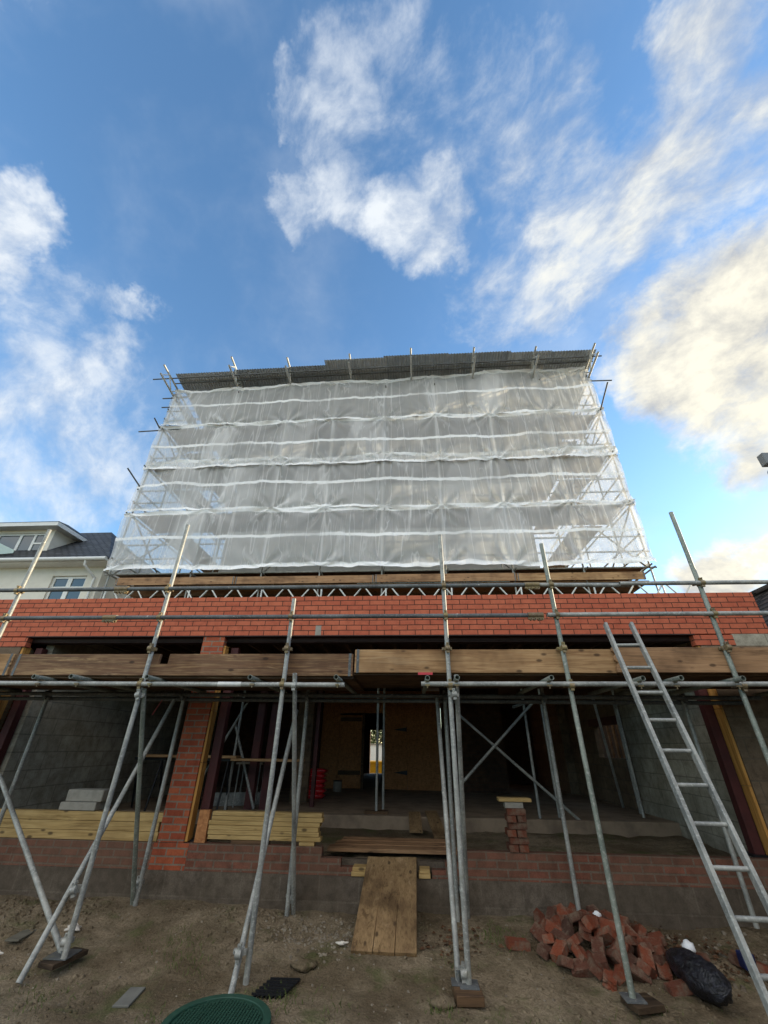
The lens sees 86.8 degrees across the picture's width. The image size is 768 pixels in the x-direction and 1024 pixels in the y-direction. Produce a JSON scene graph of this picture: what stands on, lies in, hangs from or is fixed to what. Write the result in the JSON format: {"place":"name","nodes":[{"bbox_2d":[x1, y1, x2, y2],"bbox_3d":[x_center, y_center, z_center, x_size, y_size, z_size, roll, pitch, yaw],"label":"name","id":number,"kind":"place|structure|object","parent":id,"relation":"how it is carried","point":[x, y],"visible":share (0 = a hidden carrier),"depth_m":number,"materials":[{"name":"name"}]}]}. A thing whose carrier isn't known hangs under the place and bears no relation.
{"place":"outdoors","nodes":[
{"label":"outdoors","id":0,"kind":"place"},
{"bbox_2d":[0,521,150,599],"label":"cream house","id":1,"kind":"structure","parent":0,"point":[70,557],"depth_m":15.91,"materials":[{"name":"paint"}]},
{"bbox_2d":[45,576,86,598],"bbox_3d":[-12.133,3.231,15.377,1.400,1.640,0.070,-1,-30,4],"label":"window","id":2,"kind":"structure","parent":1,"relation":"in","point":[72,581],"depth_m":15.59,"materials":[{"name":"white plastic"}]},
{"bbox_2d":[218,452,539,772],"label":"sheeted house","id":3,"kind":"structure","parent":0,"point":[371,718],"depth_m":14.05,"materials":[{"name":"stone"}]},
{"bbox_2d":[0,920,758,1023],"bbox_3d":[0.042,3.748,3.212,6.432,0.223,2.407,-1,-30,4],"label":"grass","id":4,"kind":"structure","parent":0,"point":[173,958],"depth_m":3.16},
{"bbox_2d":[0,894,767,1023],"bbox_3d":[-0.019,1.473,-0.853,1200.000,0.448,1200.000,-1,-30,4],"label":"ground","id":5,"kind":"structure","parent":0,"point":[366,979],"depth_m":3.46,"materials":[{"name":"soil"}]},
{"bbox_2d":[5,929,36,941],"bbox_3d":[-3.523,4.120,3.954,0.130,0.014,0.280,2,-30,-1],"label":"slate piece","id":6,"kind":"object","parent":5,"relation":"on","point":[21,935],"visible":0.98,"depth_m":3.91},
{"bbox_2d":[37,947,88,970],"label":"sole board","id":7,"kind":"object","parent":5,"relation":"on","point":[50,965],"visible":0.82,"depth_m":3.42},
{"bbox_2d":[112,987,145,1007],"bbox_3d":[-1.951,3.717,3.109,0.120,0.014,0.270,2,-30,-1],"label":"slate piece","id":8,"kind":"object","parent":5,"relation":"on","point":[129,997],"visible":1,"depth_m":3.09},
{"bbox_2d":[161,994,270,1023],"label":"drain cover","id":9,"kind":"object","parent":5,"relation":"on","point":[230,1009],"visible":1,"depth_m":2.90,"materials":[{"name":"green plastic"}]},
{"bbox_2d":[251,977,299,999],"bbox_3d":[-0.859,3.795,3.238,0.320,0.026,0.283,-1,-30,4],"label":"scrap","id":10,"kind":"object","parent":5,"relation":"on","point":[275,983],"visible":0.96,"depth_m":3.22,"materials":[{"name":"black plastic"}]},
{"bbox_2d":[290,957,317,971],"bbox_3d":[-0.703,3.940,3.533,0.243,0.065,0.164,-1,-30,4],"label":"dirt clod","id":11,"kind":"object","parent":5,"relation":"on","point":[301,964],"visible":1,"depth_m":3.51,"materials":[{"name":"soil"}]},
{"bbox_2d":[370,743,381,760],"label":"garden wall","id":12,"kind":"structure","parent":5,"relation":"on","point":[372,751],"depth_m":25.89,"materials":[{"name":"grey concrete"}]},
{"bbox_2d":[0,592,767,929],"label":"brick extension","id":13,"kind":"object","parent":5,"relation":"on","point":[660,876],"visible":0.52,"depth_m":6.01,"materials":[{"name":"brick"}]},
{"bbox_2d":[0,828,158,841],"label":"timber length","id":14,"kind":"object","parent":13,"relation":"on","point":[73,834],"visible":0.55,"depth_m":4.96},
{"bbox_2d":[0,818,160,831],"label":"timber length","id":15,"kind":"object","parent":14,"relation":"on","point":[74,824],"visible":0.62,"depth_m":5.02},
{"bbox_2d":[0,808,163,821],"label":"timber length","id":16,"kind":"object","parent":15,"relation":"on","point":[54,814],"visible":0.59,"depth_m":5.07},
{"bbox_2d":[58,801,105,810],"bbox_3d":[-3.866,3.764,5.205,0.480,0.087,0.200,-1,-30,4],"label":"concrete block","id":17,"kind":"object","parent":16,"relation":"on","point":[80,806],"depth_m":5.12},
{"bbox_2d":[65,788,109,801],"bbox_3d":[-3.823,3.678,5.275,0.480,0.128,0.200,-1,-30,4],"label":"concrete block","id":18,"kind":"object","parent":17,"relation":"on","point":[88,795],"depth_m":5.20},
{"bbox_2d":[116,757,167,811],"bbox_3d":[-4.304,4.869,7.296,0.600,0.791,0.475,-1,-30,4],"label":"trestle","id":19,"kind":"object","parent":13,"relation":"on","point":[157,773],"visible":0.64,"depth_m":7.37,"materials":[{"name":"black metal"}]},
{"bbox_2d":[194,809,211,842],"bbox_3d":[-2.211,3.835,4.960,0.130,0.318,0.060,-1,-30,4],"label":"chipboard offcut","id":20,"kind":"object","parent":13,"relation":"on","point":[202,829],"visible":1,"depth_m":4.93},
{"bbox_2d":[198,758,230,809],"bbox_3d":[-3.057,4.841,7.220,0.600,0.791,0.475,-1,-30,4],"label":"trestle","id":21,"kind":"object","parent":13,"relation":"on","point":[227,767],"visible":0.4,"depth_m":7.26,"materials":[{"name":"black metal"}]},
{"bbox_2d":[213,792,259,805],"bbox_3d":[-2.881,5.510,7.792,1.031,0.196,0.212,10,-31,-16],"label":"concrete block","id":22,"kind":"object","parent":13,"relation":"on","point":[239,799],"visible":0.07,"depth_m":7.71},
{"bbox_2d":[232,762,264,807],"bbox_3d":[-2.575,5.200,7.757,0.520,0.708,0.330,-1,-30,4],"label":"trestle","id":23,"kind":"object","parent":13,"relation":"on","point":[261,763],"visible":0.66,"depth_m":7.72,"materials":[{"name":"grey"}]},
{"bbox_2d":[230,758,304,761],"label":"trestle board","id":24,"kind":"object","parent":23,"relation":"on","point":[256,759],"visible":0.76,"depth_m":7.27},
{"bbox_2d":[231,840,270,844],"bbox_3d":[-1.593,3.949,4.859,0.450,0.036,0.100,-1,-30,4],"label":"bearer","id":25,"kind":"object","parent":13,"relation":"on","point":[253,842],"visible":0.71,"depth_m":4.82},
{"bbox_2d":[207,834,322,841],"bbox_3d":[-1.433,3.921,4.890,1.376,0.044,0.120,-1,-30,4],"label":"timber length","id":26,"kind":"object","parent":25,"relation":"on","point":[271,838],"visible":0.74,"depth_m":4.84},
{"bbox_2d":[207,830,320,836],"bbox_3d":[-1.448,3.878,4.908,1.360,0.044,0.120,-1,-30,4],"label":"timber length","id":27,"kind":"object","parent":26,"relation":"on","point":[259,833],"visible":0.76,"depth_m":4.86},
{"bbox_2d":[208,825,319,831],"bbox_3d":[-1.455,3.839,4.931,1.348,0.044,0.120,-1,-30,4],"label":"timber length","id":28,"kind":"object","parent":27,"relation":"on","point":[260,828],"visible":0.72,"depth_m":4.89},
{"bbox_2d":[208,820,321,826],"bbox_3d":[-1.453,3.803,4.961,1.373,0.044,0.120,-1,-30,4],"label":"timber length","id":29,"kind":"object","parent":28,"relation":"on","point":[257,823],"visible":0.68,"depth_m":4.91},
{"bbox_2d":[211,815,324,822],"bbox_3d":[-1.421,3.761,4.980,1.374,0.044,0.120,-1,-30,4],"label":"timber length","id":30,"kind":"object","parent":29,"relation":"on","point":[276,819],"visible":0.76,"depth_m":4.93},
{"bbox_2d":[212,810,323,817],"bbox_3d":[-1.425,3.718,4.997,1.360,0.044,0.120,-1,-30,4],"label":"timber length","id":31,"kind":"object","parent":30,"relation":"on","point":[262,813],"visible":0.84,"depth_m":4.96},
{"bbox_2d":[351,864,366,876],"bbox_3d":[-0.279,4.107,4.653,0.170,0.078,0.170,-1,-30,4],"label":"timber offcut","id":32,"kind":"object","parent":13,"relation":"on","point":[358,870],"visible":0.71,"depth_m":4.59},
{"bbox_2d":[100,355,659,598],"bbox_3d":[-0.239,0.524,14.969,17.171,10.264,6.860,-1,-30,4],"label":"sheeted scaffold","id":33,"kind":"object","parent":13,"relation":"on","point":[163,523],"visible":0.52,"depth_m":13.38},
{"bbox_2d":[109,396,222,577],"bbox_3d":[-7.840,1.290,18.541,0.198,7.461,10.700,-1,-30,4],"label":"debris sheet","id":34,"kind":"object","parent":33,"relation":"attached to","point":[138,554],"visible":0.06,"depth_m":14.44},
{"bbox_2d":[115,576,234,585],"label":"toe board","id":35,"kind":"object","parent":33,"relation":"attached to","point":[177,581],"visible":1,"depth_m":11.67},
{"bbox_2d":[234,575,373,584],"bbox_3d":[-2.261,1.914,11.463,3.980,0.221,0.043,-1,-30,4],"label":"toe board","id":36,"kind":"object","parent":33,"relation":"attached to","point":[307,579],"visible":1,"depth_m":11.44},
{"bbox_2d":[125,446,632,511],"bbox_3d":[-0.410,-1.022,12.987,15.680,2.175,0.212,-1,-30,4],"label":"debris sheet","id":37,"kind":"object","parent":33,"relation":"attached to","point":[188,488],"visible":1,"depth_m":12.97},
{"bbox_2d":[160,343,598,492],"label":"temporary roof","id":38,"kind":"structure","parent":33,"relation":"on","point":[213,383],"depth_m":15.56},
{"bbox_2d":[103,498,656,570],"bbox_3d":[-0.435,0.671,11.960,15.680,2.084,0.233,-1,-30,4],"label":"debris sheet","id":39,"kind":"object","parent":33,"relation":"attached to","point":[505,531],"visible":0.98,"depth_m":11.95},
{"bbox_2d":[161,366,600,425],"bbox_3d":[-0.306,-4.199,14.781,15.470,2.227,0.241,-1,-30,4],"label":"debris sheet","id":40,"kind":"object","parent":33,"relation":"attached to","point":[486,390],"visible":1,"depth_m":14.73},
{"bbox_2d":[143,407,619,469],"bbox_3d":[-0.374,-2.466,13.770,15.640,2.025,0.215,-1,-30,4],"label":"debris sheet","id":41,"kind":"object","parent":33,"relation":"attached to","point":[365,435],"visible":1,"depth_m":13.75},
{"bbox_2d":[102,582,690,598],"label":"lattice beam","id":42,"kind":"structure","parent":33,"relation":"attached to","point":[451,592],"depth_m":11.11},
{"bbox_2d":[375,573,516,582],"bbox_3d":[1.680,1.818,11.220,3.880,0.233,0.043,-1,-30,4],"label":"toe board","id":43,"kind":"object","parent":33,"relation":"attached to","point":[455,577],"visible":0.96,"depth_m":11.20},
{"bbox_2d":[516,571,645,580],"bbox_3d":[5.323,1.744,10.999,3.380,0.221,0.043,-1,-30,4],"label":"toe board","id":44,"kind":"object","parent":33,"relation":"attached to","point":[584,576],"visible":1,"depth_m":10.98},
{"bbox_2d":[532,386,649,571],"bbox_3d":[7.765,0.908,17.603,0.224,7.531,10.700,-1,-30,4],"label":"debris sheet","id":45,"kind":"object","parent":33,"relation":"attached to","point":[638,564],"visible":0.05,"depth_m":14.24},
{"bbox_2d":[319,691,441,790],"bbox_3d":[-0.093,6.403,11.514,3.440,2.450,0.158,-1,-30,4],"label":"board partition","id":46,"kind":"object","parent":13,"relation":"on","point":[412,751],"visible":0.8,"depth_m":11.47,"materials":[{"name":"brown wood"}]},
{"bbox_2d":[337,715,362,788],"bbox_3d":[-0.954,6.683,11.379,0.645,1.770,0.065,-1,-30,4],"label":"door","id":47,"kind":"structure","parent":46,"relation":"in","point":[350,736],"depth_m":11.36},
{"bbox_2d":[335,840,445,846],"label":"walk board","id":48,"kind":"object","parent":13,"relation":"on","point":[392,843],"visible":0.4,"depth_m":5.25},
{"bbox_2d":[327,844,456,854],"bbox_3d":[0.113,4.202,5.053,1.620,0.038,0.225,-1,-30,4],"label":"walk board","id":49,"kind":"object","parent":13,"relation":"on","point":[386,849],"visible":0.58,"depth_m":4.99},
{"bbox_2d":[342,836,445,842],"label":"walk board","id":50,"kind":"object","parent":13,"relation":"on","point":[394,839],"visible":0.48,"depth_m":5.46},
{"bbox_2d":[157,688,645,819],"bbox_3d":[0.052,4.375,7.440,9.334,2.378,1.443,2,-30,-3],"label":"propping scaffold","id":51,"kind":"object","parent":13,"relation":"on","point":[625,748],"visible":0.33,"depth_m":7.47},
{"bbox_2d":[409,811,422,832],"bbox_3d":[0.506,5.021,6.579,0.200,0.200,0.656,0,-30,2],"label":"short plank","id":52,"kind":"object","parent":13,"relation":"on","point":[415,824],"visible":1,"depth_m":6.52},
{"bbox_2d":[425,811,444,838],"bbox_3d":[0.815,4.937,6.430,0.200,0.204,1.158,1,-30,-1],"label":"short plank","id":53,"kind":"object","parent":13,"relation":"on","point":[436,826],"visible":0.82,"depth_m":6.34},
{"bbox_2d":[517,844,528,852],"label":"loose brick","id":54,"kind":"object","parent":13,"relation":"on","point":[523,848],"visible":0.63,"depth_m":4.60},
{"bbox_2d":[508,836,528,844],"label":"loose brick","id":55,"kind":"object","parent":54,"relation":"on","point":[518,840],"visible":0.82,"depth_m":4.66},
{"bbox_2d":[516,830,526,837],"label":"loose brick","id":56,"kind":"object","parent":55,"relation":"on","point":[521,833],"visible":0.63,"depth_m":4.67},
{"bbox_2d":[507,822,527,829],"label":"loose brick","id":57,"kind":"object","parent":56,"relation":"on","point":[516,826],"visible":0.87,"depth_m":4.73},
{"bbox_2d":[516,816,526,822],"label":"loose brick","id":58,"kind":"object","parent":57,"relation":"on","point":[520,819],"visible":0.61,"depth_m":4.75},
{"bbox_2d":[505,808,525,815],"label":"loose brick","id":59,"kind":"object","parent":58,"relation":"on","point":[516,811],"visible":1,"depth_m":4.78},
{"bbox_2d":[503,802,523,807],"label":"grey brick","id":60,"kind":"object","parent":59,"relation":"on","point":[512,804],"visible":0.76,"depth_m":4.85,"materials":[{"name":"concrete"}]},
{"bbox_2d":[497,797,531,801],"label":"capping board","id":61,"kind":"object","parent":60,"relation":"on","point":[513,799],"visible":1,"depth_m":4.86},
{"bbox_2d":[0,512,767,1003],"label":"access scaffold","id":62,"kind":"object","parent":5,"relation":"on","point":[450,696],"visible":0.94,"depth_m":4.49,"materials":[{"name":"metal"}]},
{"bbox_2d":[0,653,17,675],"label":"toe board","id":63,"kind":"object","parent":62,"relation":"attached to","point":[7,661],"visible":1,"depth_m":4.81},
{"bbox_2d":[0,675,135,680],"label":"platform board","id":64,"kind":"object","parent":62,"relation":"on","point":[66,678],"visible":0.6,"depth_m":4.76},
{"bbox_2d":[0,685,165,687],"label":"platform board","id":65,"kind":"object","parent":62,"relation":"on","point":[69,686],"visible":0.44,"depth_m":5.47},
{"bbox_2d":[13,688,173,689],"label":"platform board","id":66,"kind":"object","parent":62,"relation":"on","point":[84,689],"visible":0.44,"depth_m":5.65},
{"bbox_2d":[9,654,353,676],"bbox_3d":[-2.361,1.766,4.687,4.035,0.240,0.043,-1,-30,4],"label":"toe board","id":67,"kind":"object","parent":62,"relation":"attached to","point":[182,664],"visible":1,"depth_m":4.67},
{"bbox_2d":[126,675,355,681],"bbox_3d":[-1.648,1.922,4.698,2.630,0.038,0.225,-1,-30,4],"label":"platform board","id":68,"kind":"object","parent":62,"relation":"on","point":[245,678],"visible":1,"depth_m":4.63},
{"bbox_2d":[146,679,357,683],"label":"platform board","id":69,"kind":"object","parent":62,"relation":"on","point":[350,682],"visible":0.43,"depth_m":4.81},
{"bbox_2d":[161,684,361,688],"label":"platform board","id":70,"kind":"object","parent":62,"relation":"on","point":[360,687],"visible":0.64,"depth_m":5.31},
{"bbox_2d":[170,686,363,690],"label":"platform board","id":71,"kind":"object","parent":62,"relation":"on","point":[233,689],"visible":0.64,"depth_m":5.49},
{"bbox_2d":[360,683,579,686],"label":"platform board","id":72,"kind":"object","parent":62,"relation":"on","point":[388,684],"depth_m":5.20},
{"bbox_2d":[363,686,583,688],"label":"platform board","id":73,"kind":"object","parent":62,"relation":"on","point":[518,687],"visible":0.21,"depth_m":5.35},
{"bbox_2d":[356,678,608,680],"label":"platform board","id":74,"kind":"object","parent":62,"relation":"on","point":[475,679],"visible":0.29,"depth_m":4.73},
{"bbox_2d":[353,671,617,677],"bbox_3d":[1.046,1.827,4.553,2.950,0.038,0.225,-1,-30,4],"label":"platform board","id":75,"kind":"object","parent":62,"relation":"on","point":[484,675],"visible":0.71,"depth_m":4.49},
{"bbox_2d":[354,649,622,673],"bbox_3d":[1.141,1.651,4.488,2.945,0.250,0.043,-1,-30,4],"label":"toe board","id":76,"kind":"object","parent":62,"relation":"attached to","point":[499,661],"visible":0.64,"depth_m":4.47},
{"bbox_2d":[581,687,767,688],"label":"platform board","id":77,"kind":"object","parent":62,"relation":"on","point":[680,688],"visible":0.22,"depth_m":5.19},
{"bbox_2d":[603,678,767,681],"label":"platform board","id":78,"kind":"object","parent":62,"relation":"on","point":[693,679],"visible":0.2,"depth_m":4.57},
{"bbox_2d":[610,647,767,672],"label":"toe board","id":79,"kind":"object","parent":62,"relation":"attached to","point":[700,659],"visible":0.93,"depth_m":4.30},
{"bbox_2d":[612,673,767,678],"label":"platform board","id":80,"kind":"object","parent":62,"relation":"on","point":[713,675],"visible":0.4,"depth_m":4.34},
{"bbox_2d":[351,856,416,956],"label":"plank ramp","id":81,"kind":"structure","parent":5,"relation":"on","point":[387,914],"depth_m":4.09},
{"bbox_2d":[0,897,767,1023],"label":"soil crumbs","id":82,"kind":"object","parent":5,"relation":"on","point":[393,979],"visible":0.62,"depth_m":3.75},
{"bbox_2d":[430,993,456,1009],"bbox_3d":[0.451,3.706,3.077,0.199,0.062,0.148,-1,-30,4],"label":"dirt clod","id":83,"kind":"object","parent":5,"relation":"on","point":[439,1001],"visible":0.98,"depth_m":3.06,"materials":[{"name":"soil"}]},
{"bbox_2d":[452,983,484,1007],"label":"sole board","id":84,"kind":"object","parent":5,"relation":"on","point":[470,998],"visible":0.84,"depth_m":3.08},
{"bbox_2d":[504,936,530,951],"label":"loose brick","id":85,"kind":"object","parent":5,"relation":"on","point":[518,944],"visible":1,"depth_m":3.79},
{"bbox_2d":[536,941,552,960],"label":"loose brick","id":86,"kind":"object","parent":5,"relation":"on","point":[543,950],"visible":0.66,"depth_m":3.69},
{"bbox_2d":[542,933,554,944],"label":"loose brick","id":87,"kind":"object","parent":5,"relation":"on","point":[548,938],"visible":0.66,"depth_m":3.77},
{"bbox_2d":[530,921,547,942],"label":"loose brick","id":88,"kind":"object","parent":87,"relation":"on","point":[538,932],"visible":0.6,"depth_m":3.93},
{"bbox_2d":[556,955,573,969],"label":"loose brick","id":89,"kind":"object","parent":5,"relation":"on","point":[563,961],"visible":0.79,"depth_m":3.52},
{"bbox_2d":[550,938,568,962],"bbox_3d":[1.598,3.991,3.688,0.105,0.066,0.188,-27,-18,38],"label":"loose brick","id":90,"kind":"object","parent":89,"relation":"on","point":[559,947],"visible":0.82,"depth_m":3.67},
{"bbox_2d":[564,906,576,925],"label":"loose brick","id":91,"kind":"object","parent":5,"relation":"on","point":[569,910],"visible":0.11,"depth_m":4.25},
{"bbox_2d":[576,909,588,925],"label":"loose brick","id":92,"kind":"object","parent":91,"relation":"on","point":[584,911],"visible":0.16,"depth_m":4.16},
{"bbox_2d":[585,914,598,925],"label":"loose brick","id":93,"kind":"object","parent":92,"relation":"on","point":[595,918],"visible":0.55,"depth_m":3.93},
{"bbox_2d":[581,915,600,931],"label":"loose brick","id":94,"kind":"object","parent":93,"relation":"on","point":[588,922],"visible":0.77,"depth_m":3.87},
{"bbox_2d":[571,958,594,977],"bbox_3d":[1.708,3.963,3.525,0.186,0.067,0.105,-11,-6,2],"label":"loose brick","id":95,"kind":"object","parent":5,"relation":"on","point":[580,970],"visible":0.64,"depth_m":3.48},
{"bbox_2d":[417,920,767,995],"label":"fallen leaves","id":96,"kind":"object","parent":5,"relation":"on","point":[674,938],"visible":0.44,"depth_m":3.82,"materials":[{"name":"brown plant"}]},
{"bbox_2d":[586,950,602,980],"bbox_3d":[1.822,3.931,3.522,0.102,0.065,0.215,32,-12,26],"label":"loose brick","id":97,"kind":"object","parent":5,"relation":"on","point":[595,969],"visible":0.84,"depth_m":3.45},
{"bbox_2d":[571,941,587,962],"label":"loose brick","id":98,"kind":"object","parent":97,"relation":"on","point":[578,951],"visible":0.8,"depth_m":3.62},
{"bbox_2d":[550,928,571,952],"bbox_3d":[1.673,4.004,3.797,0.102,0.065,0.215,4,-19,-37],"label":"loose brick","id":99,"kind":"object","parent":98,"relation":"on","point":[558,934],"visible":0.52,"depth_m":3.80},
{"bbox_2d":[561,916,574,935],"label":"loose brick","id":100,"kind":"object","parent":99,"relation":"on","point":[567,926],"visible":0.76,"depth_m":3.89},
{"bbox_2d":[591,936,605,954],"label":"loose brick","id":101,"kind":"object","parent":97,"relation":"on","point":[597,942],"visible":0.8,"depth_m":3.68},
{"bbox_2d":[591,946,609,970],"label":"loose brick","id":102,"kind":"object","parent":97,"relation":"on","point":[600,957],"visible":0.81,"depth_m":3.53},
{"bbox_2d":[594,925,616,946],"bbox_3d":[2.084,3.979,3.806,0.192,0.105,0.067,-52,-14,26],"label":"loose brick","id":103,"kind":"object","parent":5,"relation":"on","point":[607,933],"visible":0.73,"depth_m":3.79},
{"bbox_2d":[602,968,616,991],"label":"loose brick","id":104,"kind":"object","parent":5,"relation":"on","point":[609,982],"visible":0.91,"depth_m":3.36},
{"bbox_2d":[605,949,621,965],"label":"loose brick","id":105,"kind":"object","parent":5,"relation":"on","point":[613,956],"visible":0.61,"depth_m":3.53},
{"bbox_2d":[606,725,625,757],"bbox_3d":[5.932,5.851,9.377,0.030,2.700,2.810,-1,-30,4],"label":"timber fence","id":106,"kind":"object","parent":5,"relation":"on","point":[615,740],"depth_m":10.50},
{"bbox_2d":[613,962,625,985],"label":"loose brick","id":107,"kind":"object","parent":5,"relation":"on","point":[619,974],"visible":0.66,"depth_m":3.38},
{"bbox_2d":[629,962,651,984],"bbox_3d":[2.130,3.910,3.438,0.215,0.065,0.102,24,-60,12],"label":"loose brick","id":108,"kind":"object","parent":5,"relation":"on","point":[638,974],"visible":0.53,"depth_m":3.40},
{"bbox_2d":[620,992,665,1015],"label":"sole board","id":109,"kind":"object","parent":5,"relation":"on","point":[653,1006],"visible":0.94,"depth_m":3.05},
{"bbox_2d":[637,944,656,977],"bbox_3d":[2.317,3.969,3.575,0.102,0.065,0.215,10,9,20],"label":"loose brick","id":110,"kind":"object","parent":5,"relation":"on","point":[644,954],"visible":0.61,"depth_m":3.60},
{"bbox_2d":[636,958,657,978],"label":"loose brick","id":111,"kind":"object","parent":5,"relation":"on","point":[648,970],"visible":0.9,"depth_m":3.44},
{"bbox_2d":[655,961,672,980],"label":"loose brick","id":112,"kind":"object","parent":5,"relation":"on","point":[664,972],"visible":0.72,"depth_m":3.48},
{"bbox_2d":[663,979,693,996],"bbox_3d":[2.414,3.879,3.306,0.215,0.065,0.102,-6,-33,-6],"label":"loose brick","id":113,"kind":"object","parent":5,"relation":"on","point":[677,987],"visible":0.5,"depth_m":3.27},
{"bbox_2d":[598,584,767,757],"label":"tiled outbuilding","id":114,"kind":"structure","parent":5,"relation":"on","point":[760,595],"depth_m":7.98,"materials":[{"name":"brick"}]},
{"bbox_2d":[603,622,767,1015],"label":"ladder","id":115,"kind":"object","parent":5,"relation":"on","point":[757,977],"visible":1,"depth_m":3.04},
{"bbox_2d":[665,947,732,1006],"bbox_3d":[2.569,3.790,3.346,0.272,0.247,0.677,-1,-30,4],"label":"refuse sack","id":116,"kind":"object","parent":5,"relation":"on","point":[700,976],"visible":1,"depth_m":3.20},
{"bbox_2d":[0,0,767,742],"label":"sky","id":117,"kind":"structure","parent":0,"point":[187,186],"materials":[{"name":"blue"}]},
{"bbox_2d":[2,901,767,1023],"bbox_3d":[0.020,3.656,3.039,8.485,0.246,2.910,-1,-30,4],"label":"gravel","id":118,"kind":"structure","parent":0,"point":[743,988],"depth_m":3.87,"materials":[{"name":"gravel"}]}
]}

